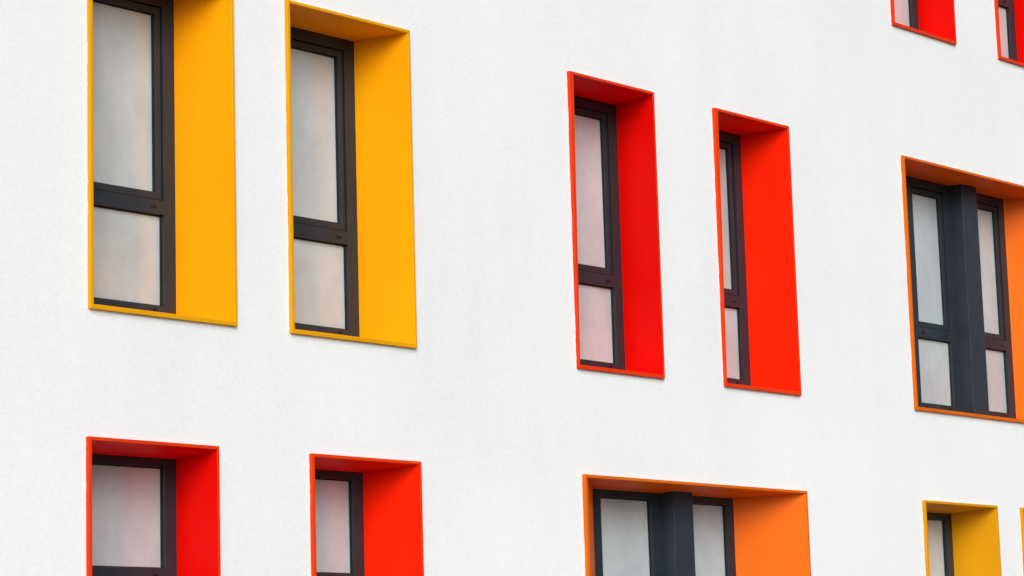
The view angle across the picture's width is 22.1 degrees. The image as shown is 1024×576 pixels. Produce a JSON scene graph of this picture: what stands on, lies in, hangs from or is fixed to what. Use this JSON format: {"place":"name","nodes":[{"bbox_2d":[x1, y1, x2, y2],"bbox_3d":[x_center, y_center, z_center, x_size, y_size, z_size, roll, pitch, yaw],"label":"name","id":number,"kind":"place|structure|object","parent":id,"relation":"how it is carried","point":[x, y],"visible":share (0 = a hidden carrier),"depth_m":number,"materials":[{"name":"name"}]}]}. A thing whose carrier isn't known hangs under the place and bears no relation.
{"place":"outdoors","nodes":[
{"label":"outdoors","id":0,"kind":"place"},
{"bbox_3d":[-4.429,-0.453,24.224,11.970,11.250,38.000,-10,-12,41],"label":"side wall","id":1,"kind":"object","parent":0,"visible":0},
{"bbox_2d":[0,0,1023,575],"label":"wall","id":2,"kind":"structure","parent":1,"relation":"attached to","point":[496,414],"depth_m":20.14,"materials":[{"name":"white paint"}]},
{"bbox_2d":[86,436,220,575],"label":"surround","id":3,"kind":"object","parent":2,"relation":"attached to","point":[198,505],"visible":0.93,"depth_m":17.51,"materials":[{"name":"red paint"}]},
{"bbox_2d":[92,454,176,575],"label":"frame","id":4,"kind":"object","parent":3,"relation":"attached to","point":[168,539],"visible":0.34,"depth_m":17.66,"materials":[{"name":"metal"}]},
{"bbox_2d":[92,465,159,566],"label":"glazing","id":5,"kind":"structure","parent":4,"relation":"attached to","point":[125,516],"depth_m":17.46,"materials":[{"name":"grey glass"}]},
{"bbox_2d":[87,0,237,326],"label":"surround","id":6,"kind":"object","parent":2,"relation":"attached to","point":[205,198],"visible":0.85,"depth_m":18.03,"materials":[{"name":"yellow paint"}]},
{"bbox_2d":[93,0,175,313],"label":"frame","id":7,"kind":"object","parent":6,"relation":"attached to","point":[158,200],"visible":0.55,"depth_m":18.07,"materials":[{"name":"metal"}]},
{"bbox_2d":[93,2,159,304],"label":"glazing","id":8,"kind":"structure","parent":7,"relation":"attached to","point":[126,258],"depth_m":17.88,"materials":[{"name":"grey glass"}]},
{"bbox_2d":[284,0,416,348],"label":"surround","id":9,"kind":"object","parent":2,"relation":"attached to","point":[385,207],"visible":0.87,"depth_m":19.34,"materials":[{"name":"yellow paint"}]},
{"bbox_2d":[290,26,359,336],"bbox_3d":[-1.555,-0.756,19.090,0.088,2.378,1.185,-10,-12,41],"label":"frame","id":10,"kind":"object","parent":9,"relation":"attached to","point":[343,231],"visible":0.52,"depth_m":19.39,"materials":[{"name":"metal"}]},
{"bbox_2d":[291,48,344,328],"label":"glazing","id":11,"kind":"structure","parent":10,"relation":"attached to","point":[319,284],"depth_m":19.23,"materials":[{"name":"grey glass"}]},
{"bbox_2d":[309,453,423,575],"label":"surround","id":12,"kind":"object","parent":2,"relation":"attached to","point":[393,517],"visible":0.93,"depth_m":18.96,"materials":[{"name":"paint"}]},
{"bbox_2d":[315,469,364,575],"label":"frame","id":13,"kind":"object","parent":12,"relation":"attached to","point":[354,480],"visible":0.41,"depth_m":19.03,"materials":[{"name":"metal"}]},
{"bbox_2d":[315,479,349,572],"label":"glazing","id":14,"kind":"structure","parent":13,"relation":"attached to","point":[332,527],"depth_m":18.90,"materials":[{"name":"grey glass"}]},
{"bbox_2d":[82,0,1023,575],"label":"window trim","id":15,"kind":"structure","parent":2,"relation":"attached to","point":[182,322],"depth_m":19.07,"materials":[{"name":"paint"}]},
{"bbox_2d":[567,71,664,378],"bbox_3d":[0.688,-0.463,21.244,0.490,2.393,1.140,-10,-12,41],"label":"surround","id":16,"kind":"object","parent":2,"relation":"attached to","point":[640,245],"visible":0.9,"depth_m":21.57,"materials":[{"name":"red paint"}]},
{"bbox_2d":[574,95,625,369],"bbox_3d":[0.507,-0.439,21.401,0.088,2.378,1.190,-10,-12,41],"label":"frame","id":17,"kind":"object","parent":16,"relation":"attached to","point":[609,276],"visible":0.49,"depth_m":21.72,"materials":[{"name":"metal"}]},
{"bbox_2d":[574,115,612,362],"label":"glazing","id":18,"kind":"structure","parent":17,"relation":"attached to","point":[595,324],"depth_m":21.58,"materials":[{"name":"grey glass"}]},
{"bbox_2d":[582,474,810,575],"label":"surround","id":19,"kind":"object","parent":2,"relation":"attached to","point":[771,530],"visible":1,"depth_m":22.45,"materials":[{"name":"orange paint"}]},
{"bbox_2d":[593,489,735,575],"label":"frame","id":20,"kind":"object","parent":19,"relation":"on","point":[654,533],"visible":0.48,"depth_m":21.64,"materials":[{"name":"metal"}]},
{"bbox_2d":[601,498,724,575],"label":"glazing","id":21,"kind":"structure","parent":20,"relation":"attached to","point":[625,546],"depth_m":21.53,"materials":[{"name":"grey glass"}]},
{"bbox_2d":[660,491,695,575],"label":"mullion post","id":22,"kind":"object","parent":19,"relation":"on","point":[677,534],"visible":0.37,"depth_m":21.68,"materials":[{"name":"grey metal"}]},
{"bbox_2d":[712,108,801,395],"bbox_3d":[1.871,-0.281,22.570,0.490,2.393,1.282,-10,-12,41],"label":"surround","id":23,"kind":"object","parent":2,"relation":"attached to","point":[770,264],"visible":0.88,"depth_m":22.95,"materials":[{"name":"paint"}]},
{"bbox_2d":[719,130,750,385],"bbox_3d":[1.657,-0.262,22.690,0.088,2.378,1.205,-10,-12,41],"label":"frame","id":24,"kind":"object","parent":23,"relation":"attached to","point":[735,296],"visible":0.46,"depth_m":23.04,"materials":[{"name":"metal"}]},
{"bbox_2d":[719,149,739,378],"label":"glazing","id":25,"kind":"structure","parent":24,"relation":"attached to","point":[732,351],"depth_m":22.93,"materials":[{"name":"grey glass"}]},
{"bbox_2d":[890,0,956,44],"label":"surround","id":26,"kind":"object","parent":2,"relation":"attached to","point":[936,19],"visible":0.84,"depth_m":25.56,"materials":[{"name":"red paint"}]},
{"bbox_2d":[908,0,918,29],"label":"frame","id":27,"kind":"object","parent":26,"relation":"attached to","point":[913,14],"visible":0.02,"depth_m":25.77,"materials":[{"name":"metal"}]},
{"bbox_2d":[894,0,909,26],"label":"glazing","id":28,"kind":"structure","parent":27,"relation":"attached to","point":[901,7],"depth_m":25.67,"materials":[{"name":"grey glass"}]},
{"bbox_2d":[922,500,1001,575],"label":"surround","id":29,"kind":"object","parent":2,"relation":"attached to","point":[976,539],"visible":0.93,"depth_m":24.90,"materials":[{"name":"paint"}]},
{"bbox_2d":[927,512,954,575],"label":"frame","id":30,"kind":"object","parent":29,"relation":"attached to","point":[944,518],"visible":0.28,"depth_m":24.99,"materials":[{"name":"metal"}]},
{"bbox_2d":[927,520,944,575],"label":"glazing","id":31,"kind":"structure","parent":30,"relation":"attached to","point":[935,544],"depth_m":24.89,"materials":[{"name":"grey glass"}]},
{"bbox_2d":[901,155,1023,422],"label":"surround","id":32,"kind":"object","parent":2,"relation":"attached to","point":[1010,194],"visible":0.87,"depth_m":26.24,"materials":[{"name":"orange paint"}]},
{"bbox_2d":[906,176,1015,418],"bbox_3d":[4.395,0.159,25.758,0.088,2.378,1.890,-10,-12,41],"label":"frame","id":33,"kind":"object","parent":32,"relation":"attached to","point":[946,332],"visible":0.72,"depth_m":25.66,"materials":[{"name":"metal"}]},
{"bbox_2d":[912,194,1006,412],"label":"glazing","id":34,"kind":"structure","parent":33,"relation":"attached to","point":[934,371],"depth_m":25.50,"materials":[{"name":"grey glass"}]},
{"bbox_2d":[949,184,988,414],"bbox_3d":[4.475,0.158,25.733,0.200,2.366,0.280,-10,-12,41],"label":"mullion post","id":35,"kind":"object","parent":32,"relation":"on","point":[969,303],"visible":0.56,"depth_m":25.64,"materials":[{"name":"grey metal"}]},
{"bbox_2d":[994,0,1023,66],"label":"surround","id":36,"kind":"object","parent":2,"relation":"attached to","point":[1019,13],"visible":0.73,"depth_m":27.17,"materials":[{"name":"red paint"}]},
{"bbox_2d":[998,0,1017,60],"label":"frame","id":37,"kind":"object","parent":36,"relation":"attached to","point":[1008,5],"visible":0.24,"depth_m":27.18,"materials":[{"name":"metal"}]},
{"bbox_2d":[998,7,1008,57],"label":"glazing","id":38,"kind":"structure","parent":37,"relation":"attached to","point":[1003,32],"depth_m":27.12,"materials":[{"name":"grey glass"}]},
{"bbox_2d":[1019,508,1023,574],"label":"surround","id":39,"kind":"object","parent":2,"relation":"attached to","point":[1022,520],"visible":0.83,"depth_m":25.20,"materials":[{"name":"paint"}]}
]}

